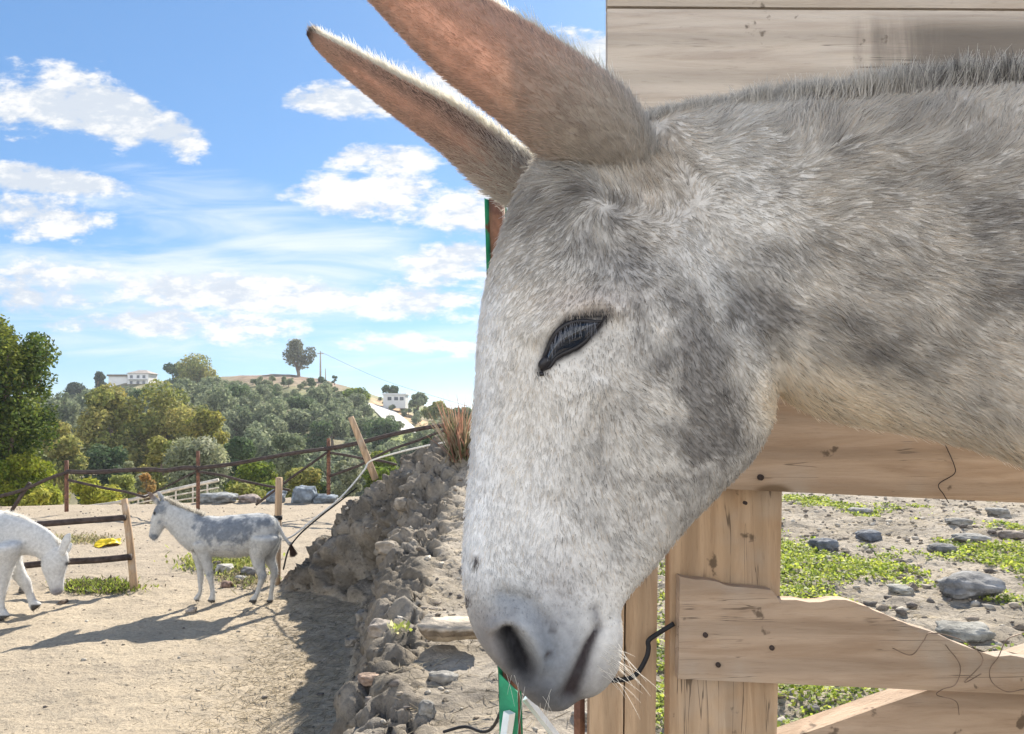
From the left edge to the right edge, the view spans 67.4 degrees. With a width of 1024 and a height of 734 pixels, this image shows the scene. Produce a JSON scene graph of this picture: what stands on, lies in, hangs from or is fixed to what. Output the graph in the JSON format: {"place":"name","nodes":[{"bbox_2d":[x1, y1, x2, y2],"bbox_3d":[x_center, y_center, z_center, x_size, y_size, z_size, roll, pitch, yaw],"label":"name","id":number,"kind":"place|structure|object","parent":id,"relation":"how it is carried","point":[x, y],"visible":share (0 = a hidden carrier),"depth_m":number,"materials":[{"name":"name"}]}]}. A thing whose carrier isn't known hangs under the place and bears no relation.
{"place":"outdoors","nodes":[
{"label":"outdoors","id":0,"kind":"place"},
{"bbox_2d":[39,374,432,504],"bbox_3d":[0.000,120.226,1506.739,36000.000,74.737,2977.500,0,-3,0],"label":"hill","id":1,"kind":"structure","parent":0,"point":[298,380],"depth_m":141.04,"materials":[{"name":"plant"}]},
{"bbox_2d":[35,398,64,421],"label":"olive tree","id":2,"kind":"object","parent":1,"relation":"on","point":[54,402],"visible":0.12,"depth_m":106.03,"materials":[{"name":"green plant"}]},
{"bbox_2d":[28,419,89,504],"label":"poplar","id":3,"kind":"object","parent":1,"relation":"on","point":[68,447],"visible":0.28,"depth_m":45.36,"materials":[{"name":"green plant"}]},
{"bbox_2d":[54,390,80,426],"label":"olive tree","id":4,"kind":"object","parent":1,"relation":"on","point":[69,409],"visible":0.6,"depth_m":107.97,"materials":[{"name":"green plant"}]},
{"bbox_2d":[65,382,87,397],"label":"pine tree","id":5,"kind":"object","parent":1,"relation":"on","point":[75,388],"visible":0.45,"depth_m":148.59,"materials":[{"name":"green plant"}]},
{"bbox_2d":[72,443,131,504],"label":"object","id":6,"kind":"object","parent":1,"relation":"on","point":[107,458],"visible":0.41,"depth_m":50.98,"materials":[{"name":"green plant"}]},
{"bbox_2d":[73,382,156,478],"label":"poplar","id":7,"kind":"object","parent":1,"relation":"on","point":[99,423],"visible":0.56,"depth_m":57.65,"materials":[{"name":"green plant"}]},
{"bbox_2d":[107,374,126,386],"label":"outbuilding","id":8,"kind":"structure","parent":1,"relation":"on","point":[117,379],"depth_m":159.11,"materials":[{"name":"paint"}]},
{"bbox_2d":[123,461,151,503],"bbox_3d":[-15.985,5.274,32.766,1.336,2.591,1.363,0,-3,0],"label":"olive tree","id":9,"kind":"object","parent":1,"relation":"on","point":[138,481],"visible":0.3,"depth_m":32.52,"materials":[{"name":"green plant"}]},
{"bbox_2d":[127,370,156,383],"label":"villa","id":10,"kind":"object","parent":1,"relation":"on","point":[141,377],"visible":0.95,"depth_m":158.18,"materials":[{"name":"paint"}]},
{"bbox_2d":[137,435,181,501],"bbox_3d":[-18.168,5.576,39.654,2.329,4.173,2.248,1,-4,-23],"label":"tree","id":11,"kind":"object","parent":1,"relation":"on","point":[157,446],"visible":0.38,"depth_m":39.53,"materials":[{"name":"green plant"}]},
{"bbox_2d":[126,378,212,467],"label":"poplar","id":12,"kind":"object","parent":1,"relation":"on","point":[169,422],"visible":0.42,"depth_m":59.99,"materials":[{"name":"green plant"}]},
{"bbox_2d":[162,362,180,382],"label":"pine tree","id":13,"kind":"object","parent":1,"relation":"on","point":[170,369],"visible":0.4,"depth_m":156.81,"materials":[{"name":"green plant"}]},
{"bbox_2d":[154,383,192,410],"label":"olive tree","id":14,"kind":"object","parent":1,"relation":"on","point":[178,386],"visible":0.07,"depth_m":105.48,"materials":[{"name":"green plant"}]},
{"bbox_2d":[175,378,201,406],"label":"olive tree","id":15,"kind":"object","parent":1,"relation":"on","point":[188,385],"visible":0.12,"depth_m":110.99,"materials":[{"name":"green plant"}]},
{"bbox_2d":[162,435,232,502],"bbox_3d":[-13.821,4.857,33.811,2.989,3.816,3.290,1,-4,-18],"label":"olive tree","id":16,"kind":"object","parent":1,"relation":"on","point":[182,452],"visible":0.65,"depth_m":33.13,"materials":[{"name":"green plant"}]},
{"bbox_2d":[174,353,220,386],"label":"eucalyptus","id":17,"kind":"object","parent":1,"relation":"on","point":[192,369],"visible":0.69,"depth_m":147.37,"materials":[{"name":"green plant"}]},
{"bbox_2d":[179,409,229,445],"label":"poplar","id":18,"kind":"object","parent":1,"relation":"on","point":[209,424],"visible":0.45,"depth_m":54.60,"materials":[{"name":"green plant"}]},
{"bbox_2d":[200,376,229,391],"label":"olive tree","id":19,"kind":"object","parent":1,"relation":"on","point":[216,381],"visible":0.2,"depth_m":113.14,"materials":[{"name":"green plant"}]},
{"bbox_2d":[194,385,239,413],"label":"olive tree","id":20,"kind":"object","parent":1,"relation":"on","point":[221,399],"visible":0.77,"depth_m":96.77,"materials":[{"name":"green plant"}]},
{"bbox_2d":[221,436,256,481],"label":"olive tree","id":21,"kind":"object","parent":1,"relation":"on","point":[237,448],"visible":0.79,"depth_m":47.18,"materials":[{"name":"green plant"}]},
{"bbox_2d":[221,404,256,440],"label":"olive tree","id":22,"kind":"object","parent":1,"relation":"on","point":[239,418],"visible":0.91,"depth_m":89.00,"materials":[{"name":"green plant"}]},
{"bbox_2d":[224,383,254,403],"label":"olive tree","id":23,"kind":"object","parent":1,"relation":"on","point":[237,389],"visible":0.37,"depth_m":104.14,"materials":[{"name":"green plant"}]},
{"bbox_2d":[225,482,266,499],"bbox_3d":[-7.898,3.941,22.819,1.254,1.105,1.398,0,-3,0],"label":"shrub","id":24,"kind":"object","parent":1,"relation":"on","point":[242,488],"visible":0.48,"depth_m":22.44,"materials":[{"name":"green plant"}]},
{"bbox_2d":[237,388,262,411],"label":"olive tree","id":25,"kind":"object","parent":1,"relation":"on","point":[247,401],"visible":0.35,"depth_m":102.26,"materials":[{"name":"green plant"}]},
{"bbox_2d":[222,460,278,495],"bbox_3d":[-11.318,5.390,33.876,2.448,2.747,2.259,0,-3,0],"label":"bush","id":26,"kind":"object","parent":1,"relation":"on","point":[262,472],"visible":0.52,"depth_m":33.55,"materials":[{"name":"green plant"}]},
{"bbox_2d":[242,427,276,458],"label":"olive tree","id":27,"kind":"object","parent":1,"relation":"on","point":[261,441],"visible":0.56,"depth_m":75.81,"materials":[{"name":"green plant"}]},
{"bbox_2d":[243,421,276,438],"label":"olive tree","id":28,"kind":"object","parent":1,"relation":"on","point":[261,426],"visible":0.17,"depth_m":83.62,"materials":[{"name":"green plant"}]},
{"bbox_2d":[252,397,286,422],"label":"olive tree","id":29,"kind":"object","parent":1,"relation":"on","point":[269,406],"visible":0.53,"depth_m":92.55,"materials":[{"name":"green plant"}]},
{"bbox_2d":[260,413,288,435],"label":"olive tree","id":30,"kind":"object","parent":1,"relation":"on","point":[269,421],"visible":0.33,"depth_m":87.61,"materials":[{"name":"green plant"}]},
{"bbox_2d":[266,432,307,482],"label":"olive tree","id":31,"kind":"object","parent":1,"relation":"on","point":[288,442],"visible":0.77,"depth_m":49.39,"materials":[{"name":"green plant"}]},
{"bbox_2d":[274,407,314,435],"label":"olive tree","id":32,"kind":"object","parent":1,"relation":"on","point":[299,420],"visible":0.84,"depth_m":91.36,"materials":[{"name":"green plant"}]},
{"bbox_2d":[282,338,316,375],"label":"eucalyptus","id":33,"kind":"object","parent":1,"relation":"on","point":[295,351],"visible":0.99,"depth_m":167.64,"materials":[{"name":"green plant"}]},
{"bbox_2d":[285,395,316,416],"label":"olive tree","id":34,"kind":"object","parent":1,"relation":"on","point":[297,402],"visible":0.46,"depth_m":100.71,"materials":[{"name":"green plant"}]},
{"bbox_2d":[284,466,321,497],"bbox_3d":[-8.182,4.910,29.738,1.762,2.186,1.748,0,-3,0],"label":"bush","id":35,"kind":"object","parent":1,"relation":"on","point":[309,476],"visible":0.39,"depth_m":29.45,"materials":[{"name":"green plant"}]},
{"bbox_2d":[306,386,327,413],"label":"olive tree","id":36,"kind":"object","parent":1,"relation":"on","point":[318,395],"visible":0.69,"depth_m":108.15,"materials":[{"name":"green plant"}]},
{"bbox_2d":[303,420,334,448],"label":"olive tree","id":37,"kind":"object","parent":1,"relation":"on","point":[322,430],"visible":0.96,"depth_m":86.03,"materials":[{"name":"green plant"}]},
{"bbox_2d":[311,457,341,496],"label":"olive tree","id":38,"kind":"object","parent":1,"relation":"on","point":[322,464],"visible":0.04,"depth_m":65.72,"materials":[{"name":"green plant"}]},
{"bbox_2d":[309,402,348,436],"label":"olive tree","id":39,"kind":"object","parent":1,"relation":"on","point":[319,410],"visible":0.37,"depth_m":94.02,"materials":[{"name":"green plant"}]},
{"bbox_2d":[315,411,350,445],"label":"olive tree","id":40,"kind":"object","parent":1,"relation":"on","point":[340,429],"visible":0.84,"depth_m":90.28,"materials":[{"name":"green plant"}]},
{"bbox_2d":[318,448,359,496],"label":"olive tree","id":41,"kind":"object","parent":1,"relation":"on","point":[336,457],"visible":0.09,"depth_m":69.66,"materials":[{"name":"green plant"}]},
{"bbox_2d":[333,459,362,497],"bbox_3d":[-6.561,4.761,30.694,1.226,2.175,1.147,1,-4,-18],"label":"olive tree","id":42,"kind":"object","parent":1,"relation":"on","point":[347,479],"visible":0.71,"depth_m":30.42,"materials":[{"name":"green plant"}]},
{"bbox_2d":[337,401,362,421],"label":"olive tree","id":43,"kind":"object","parent":1,"relation":"on","point":[355,414],"visible":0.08,"depth_m":101.17,"materials":[{"name":"green plant"}]},
{"bbox_2d":[345,392,365,411],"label":"olive tree","id":44,"kind":"object","parent":1,"relation":"on","point":[357,399],"visible":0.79,"depth_m":116.08,"materials":[{"name":"green plant"}]},
{"bbox_2d":[342,387,370,399],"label":"olive tree","id":45,"kind":"object","parent":1,"relation":"on","point":[349,391],"visible":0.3,"depth_m":128.83,"materials":[{"name":"green plant"}]},
{"bbox_2d":[348,417,371,439],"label":"olive tree","id":46,"kind":"object","parent":1,"relation":"on","point":[359,421],"visible":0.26,"depth_m":93.77,"materials":[{"name":"green plant"}]},
{"bbox_2d":[339,438,389,483],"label":"olive tree","id":47,"kind":"object","parent":1,"relation":"on","point":[380,448],"visible":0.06,"depth_m":77.94,"materials":[{"name":"green plant"}]},
{"bbox_2d":[361,417,398,452],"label":"olive tree","id":48,"kind":"object","parent":1,"relation":"on","point":[381,427],"visible":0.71,"depth_m":87.89,"materials":[{"name":"green plant"}]},
{"bbox_2d":[362,466,399,488],"bbox_3d":[-3.896,3.646,23.910,1.435,1.169,1.389,0,-3,0],"label":"shrub","id":49,"kind":"object","parent":1,"relation":"on","point":[381,470],"visible":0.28,"depth_m":23.53,"materials":[{"name":"green plant"}]},
{"bbox_2d":[370,450,397,467],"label":"bush","id":50,"kind":"object","parent":1,"relation":"on","point":[387,458],"visible":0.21,"depth_m":35.76,"materials":[{"name":"green plant"}]},
{"bbox_2d":[382,440,407,463],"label":"olive tree","id":51,"kind":"object","parent":1,"relation":"on","point":[389,444],"visible":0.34,"depth_m":81.20,"materials":[{"name":"green plant"}]},
{"bbox_2d":[382,393,409,407],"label":"farm building","id":52,"kind":"structure","parent":1,"relation":"on","point":[399,400],"depth_m":139.87,"materials":[{"name":"paint"}]},
{"bbox_2d":[402,425,429,452],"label":"olive tree","id":53,"kind":"object","parent":1,"relation":"on","point":[423,433],"visible":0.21,"depth_m":87.57,"materials":[{"name":"green plant"}]},
{"bbox_2d":[408,392,428,409],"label":"olive tree","id":54,"kind":"object","parent":1,"relation":"on","point":[418,399],"visible":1,"depth_m":139.51,"materials":[{"name":"green plant"}]},
{"bbox_2d":[420,400,452,419],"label":"olive tree","id":55,"kind":"object","parent":1,"relation":"on","point":[433,410],"visible":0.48,"depth_m":108.43,"materials":[{"name":"green plant"}]},
{"bbox_2d":[0,0,778,409],"label":"sky","id":56,"kind":"structure","parent":0,"point":[178,178],"materials":[{"name":"blue"}]},
{"bbox_2d":[368,403,415,432],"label":"path","id":57,"kind":"structure","parent":0,"point":[382,412],"depth_m":129.38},
{"bbox_2d":[0,434,1023,733],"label":"ground","id":58,"kind":"structure","parent":0,"point":[144,626],"depth_m":7.13,"materials":[{"name":"soil"}]},
{"bbox_2d":[0,452,56,506],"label":"shrub","id":59,"kind":"object","parent":58,"relation":"on","point":[16,473],"visible":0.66,"depth_m":20.18,"materials":[{"name":"green plant"}]},
{"bbox_2d":[0,314,62,502],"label":"carob tree","id":60,"kind":"object","parent":58,"relation":"on","point":[25,419],"visible":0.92,"depth_m":20.75,"materials":[{"name":"green plant"}]},
{"bbox_2d":[0,509,71,619],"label":"donkey","id":61,"kind":"object","parent":58,"relation":"on","point":[21,535],"visible":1,"depth_m":8.67},
{"bbox_2d":[17,484,63,505],"bbox_3d":[-12.357,3.677,20.095,1.095,1.200,1.050,0,-3,0],"label":"shrub","id":62,"kind":"object","parent":58,"relation":"on","point":[43,495],"visible":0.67,"depth_m":19.86,"materials":[{"name":"green plant"}]},
{"bbox_2d":[23,498,138,589],"bbox_3d":[-6.053,2.347,9.751,2.404,1.406,0.607,0,-3,-5],"label":"rail fence","id":63,"kind":"object","parent":58,"relation":"on","point":[129,557],"visible":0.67,"depth_m":10.01,"materials":[{"name":"wood"}]},
{"bbox_2d":[55,530,134,544],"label":"grass","id":64,"kind":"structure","parent":58,"relation":"on","point":[91,539],"depth_m":13.94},
{"bbox_2d":[69,476,122,504],"bbox_3d":[-12.119,3.872,22.347,1.501,1.464,1.188,0,-3,0],"label":"shrub","id":65,"kind":"object","parent":58,"relation":"on","point":[90,495],"visible":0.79,"depth_m":22.15,"materials":[{"name":"green plant"}]},
{"bbox_2d":[41,574,165,596],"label":"weeds","id":66,"kind":"object","parent":58,"relation":"on","point":[110,583],"visible":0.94,"depth_m":10.07,"materials":[{"name":"green plant"}]},
{"bbox_2d":[94,538,120,547],"bbox_3d":[-7.084,3.064,13.464,0.436,0.120,0.490,-2,-4,35],"label":"plastic sheet","id":67,"kind":"object","parent":58,"relation":"on","point":[100,543],"visible":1,"depth_m":13.39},
{"bbox_2d":[108,474,136,504],"bbox_3d":[-11.936,4.016,23.273,1.023,1.542,1.289,-1,-4,13],"label":"shrub","id":68,"kind":"object","parent":58,"relation":"on","point":[126,482],"visible":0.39,"depth_m":23.27,"materials":[{"name":"green plant"}]},
{"bbox_2d":[137,473,157,503],"bbox_3d":[-10.392,3.749,21.888,0.610,1.527,0.615,0,-3,0],"label":"shrub","id":69,"kind":"object","parent":58,"relation":"on","point":[150,485],"visible":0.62,"depth_m":21.81,"materials":[{"name":"brown plant"}]},
{"bbox_2d":[91,478,218,504],"bbox_3d":[-10.231,3.772,21.311,4.165,1.358,0.100,0,-3,0],"label":"ramp railing","id":70,"kind":"object","parent":58,"relation":"on","point":[192,486],"visible":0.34,"depth_m":21.30,"materials":[{"name":"wood"}]},
{"bbox_2d":[200,492,237,502],"bbox_3d":[-7.689,3.420,20.033,1.019,0.305,0.891,0,-3,0],"label":"boulder","id":71,"kind":"object","parent":58,"relation":"on","point":[221,497],"visible":0.91,"depth_m":19.72,"materials":[{"name":"stone"}]},
{"bbox_2d":[154,545,284,575],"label":"weeds","id":72,"kind":"object","parent":58,"relation":"on","point":[243,561],"visible":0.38,"depth_m":11.51,"materials":[{"name":"green plant"}]},
{"bbox_2d":[148,491,297,604],"bbox_3d":[-3.516,2.176,9.231,1.711,1.350,0.477,0,-3,0],"label":"donkey","id":73,"kind":"object","parent":58,"relation":"on","point":[257,538],"visible":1,"depth_m":9.12},
{"bbox_2d":[0,423,446,511],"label":"pipe fence","id":74,"kind":"object","parent":58,"relation":"on","point":[197,468],"visible":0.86,"depth_m":17.68,"materials":[{"name":"metal"}]},
{"bbox_2d":[204,562,292,595],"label":"weeds","id":75,"kind":"object","parent":58,"relation":"on","point":[249,579],"visible":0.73,"depth_m":10.56,"materials":[{"name":"green plant"}]},
{"bbox_2d":[237,494,260,502],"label":"boulder","id":76,"kind":"object","parent":58,"relation":"on","point":[250,498],"visible":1,"depth_m":19.82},
{"bbox_2d":[274,477,282,584],"bbox_3d":[-3.191,2.323,10.458,0.111,1.627,0.111,-1,-4,22],"label":"wooden post","id":77,"kind":"object","parent":58,"relation":"on","point":[278,498],"visible":0.58,"depth_m":10.44,"materials":[{"name":"brown wood"}]},
{"bbox_2d":[291,485,316,502],"bbox_3d":[-5.407,3.374,20.038,0.668,0.567,0.683,0,-3,0],"label":"boulder","id":78,"kind":"object","parent":58,"relation":"on","point":[303,494],"visible":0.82,"depth_m":19.78,"materials":[{"name":"stone"}]},
{"bbox_2d":[283,487,356,569],"bbox_3d":[-2.574,2.141,10.282,0.993,1.019,0.123,2,-4,-31],"label":"pipe","id":79,"kind":"object","parent":58,"relation":"on","point":[339,501],"visible":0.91,"depth_m":10.28,"materials":[{"name":"black rubber"}]},
{"bbox_2d":[312,494,337,502],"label":"boulder","id":80,"kind":"object","parent":58,"relation":"on","point":[321,498],"visible":0.92,"depth_m":19.81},
{"bbox_2d":[282,442,442,540],"bbox_3d":[-1.753,1.601,10.136,2.235,1.303,1.018,-1,-4,12],"label":"rope","id":81,"kind":"object","parent":58,"relation":"on","point":[330,506],"visible":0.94,"depth_m":10.16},
{"bbox_2d":[348,416,378,480],"bbox_3d":[-2.108,1.153,10.900,0.440,0.918,0.099,1,-4,-17],"label":"leaning post","id":82,"kind":"object","parent":58,"relation":"on","point":[364,451],"visible":0.97,"depth_m":10.87,"materials":[{"name":"wood"}]},
{"bbox_2d":[358,672,378,685],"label":"rock","id":83,"kind":"object","parent":58,"relation":"on","point":[365,678],"visible":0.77,"depth_m":3.72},
{"bbox_2d":[367,618,390,637],"bbox_3d":[-0.803,1.591,4.677,0.161,0.099,0.147,0,-3,0],"label":"rock","id":84,"kind":"object","parent":58,"relation":"on","point":[377,627],"visible":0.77,"depth_m":4.63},
{"bbox_2d":[375,541,398,554],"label":"rock","id":85,"kind":"object","parent":58,"relation":"on","point":[383,547],"visible":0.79,"depth_m":6.44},
{"bbox_2d":[387,620,412,633],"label":"grass","id":86,"kind":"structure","parent":58,"relation":"on","point":[404,625],"depth_m":4.44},
{"bbox_2d":[418,700,436,717],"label":"rock","id":87,"kind":"object","parent":58,"relation":"on","point":[427,708],"visible":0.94,"depth_m":3.29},
{"bbox_2d":[428,670,458,684],"bbox_3d":[-0.332,1.507,3.714,0.148,0.082,0.138,0,-3,0],"label":"rock","id":88,"kind":"object","parent":58,"relation":"on","point":[443,677],"visible":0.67,"depth_m":3.67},
{"bbox_2d":[417,616,476,641],"bbox_3d":[-0.322,1.438,4.208,0.380,0.086,0.273,0,-3,0],"label":"stone slab","id":89,"kind":"object","parent":58,"relation":"on","point":[444,629],"depth_m":4.11,"materials":[{"name":"stone"}]},
{"bbox_2d":[426,388,473,462],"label":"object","id":90,"kind":"object","parent":58,"relation":"on","point":[457,440],"visible":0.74,"depth_m":8.83,"materials":[{"name":"brown plant"}]},
{"bbox_2d":[443,694,498,732],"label":"cable","id":91,"kind":"object","parent":58,"relation":"on","point":[491,728],"visible":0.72,"depth_m":2.46,"materials":[{"name":"black rubber"}]},
{"bbox_2d":[0,447,1023,733],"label":"pebbles","id":92,"kind":"object","parent":58,"relation":"on","point":[902,611],"visible":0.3,"depth_m":6.25,"materials":[{"name":"stone"}]},
{"bbox_2d":[484,198,558,733],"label":"metal gate post","id":93,"kind":"object","parent":58,"relation":"on","point":[510,715],"visible":0.21,"depth_m":1.60,"materials":[{"name":"metal"}]},
{"bbox_2d":[122,462,1023,733],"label":"straw","id":94,"kind":"object","parent":58,"relation":"on","point":[303,664],"visible":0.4,"depth_m":6.77,"materials":[{"name":"beige plant"}]},
{"bbox_2d":[306,0,1023,733],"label":"donkey","id":95,"kind":"object","parent":58,"relation":"on","point":[680,298],"visible":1,"depth_m":0.79},
{"bbox_2d":[587,0,1023,733],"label":"wooden fence","id":96,"kind":"object","parent":58,"relation":"on","point":[743,638],"visible":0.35,"depth_m":1.25,"materials":[{"name":"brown wood"}]},
{"bbox_2d":[574,699,584,733],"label":"iron strip","id":97,"kind":"object","parent":96,"relation":"attached to","point":[579,717],"depth_m":1.26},
{"bbox_2d":[611,622,674,682],"bbox_3d":[0.201,0.460,1.241,0.128,0.096,0.010,0,-3,-2],"label":"black cord","id":98,"kind":"object","parent":96,"relation":"attached to","point":[650,638],"visible":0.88,"depth_m":1.24,"materials":[{"name":"rubber"}]},
{"bbox_2d":[892,632,982,682],"bbox_3d":[0.673,0.459,1.212,0.143,0.079,0.001,0,-3,0],"label":"wire","id":99,"kind":"object","parent":96,"relation":"attached to","point":[953,637],"visible":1,"depth_m":1.21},
{"bbox_2d":[808,538,838,551],"bbox_3d":[2.953,1.682,7.263,0.272,0.138,0.256,0,-3,0],"label":"rock","id":100,"kind":"object","parent":58,"relation":"on","point":[828,544],"visible":0.84,"depth_m":7.17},
{"bbox_2d":[656,493,1023,733],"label":"weeds","id":101,"kind":"object","parent":58,"relation":"on","point":[854,564],"visible":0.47,"depth_m":6.28,"materials":[{"name":"green plant"}]},
{"bbox_2d":[855,529,881,541],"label":"rock","id":102,"kind":"object","parent":58,"relation":"on","point":[870,535],"visible":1,"depth_m":7.73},
{"bbox_2d":[886,584,914,594],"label":"rock","id":103,"kind":"object","parent":58,"relation":"on","point":[901,589],"visible":1,"depth_m":5.41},
{"bbox_2d":[926,543,958,554],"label":"rock","id":104,"kind":"object","parent":58,"relation":"on","point":[940,547],"visible":0.72,"depth_m":7.18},
{"bbox_2d":[944,517,972,525],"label":"rock","id":105,"kind":"object","parent":58,"relation":"on","point":[958,521],"visible":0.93,"depth_m":8.41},
{"bbox_2d":[935,620,995,642],"bbox_3d":[2.613,1.533,4.454,0.302,0.088,0.205,0,-3,0],"label":"rock","id":106,"kind":"object","parent":58,"relation":"on","point":[976,631],"visible":0.94,"depth_m":4.39,"materials":[{"name":"stone"}]},
{"bbox_2d":[948,533,991,542],"bbox_3d":[4.594,1.722,7.734,0.380,0.095,0.241,0,-3,0],"label":"rock","id":107,"kind":"object","parent":58,"relation":"on","point":[964,537],"visible":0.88,"depth_m":7.65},
{"bbox_2d":[936,571,1005,599],"bbox_3d":[3.226,1.541,5.388,0.449,0.185,0.322,0,-3,0],"label":"rock","id":108,"kind":"object","parent":58,"relation":"on","point":[962,585],"visible":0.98,"depth_m":5.31,"materials":[{"name":"stone"}]},
{"bbox_2d":[997,530,1023,538],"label":"rock","id":109,"kind":"object","parent":58,"relation":"on","point":[1009,534],"visible":0.99,"depth_m":7.88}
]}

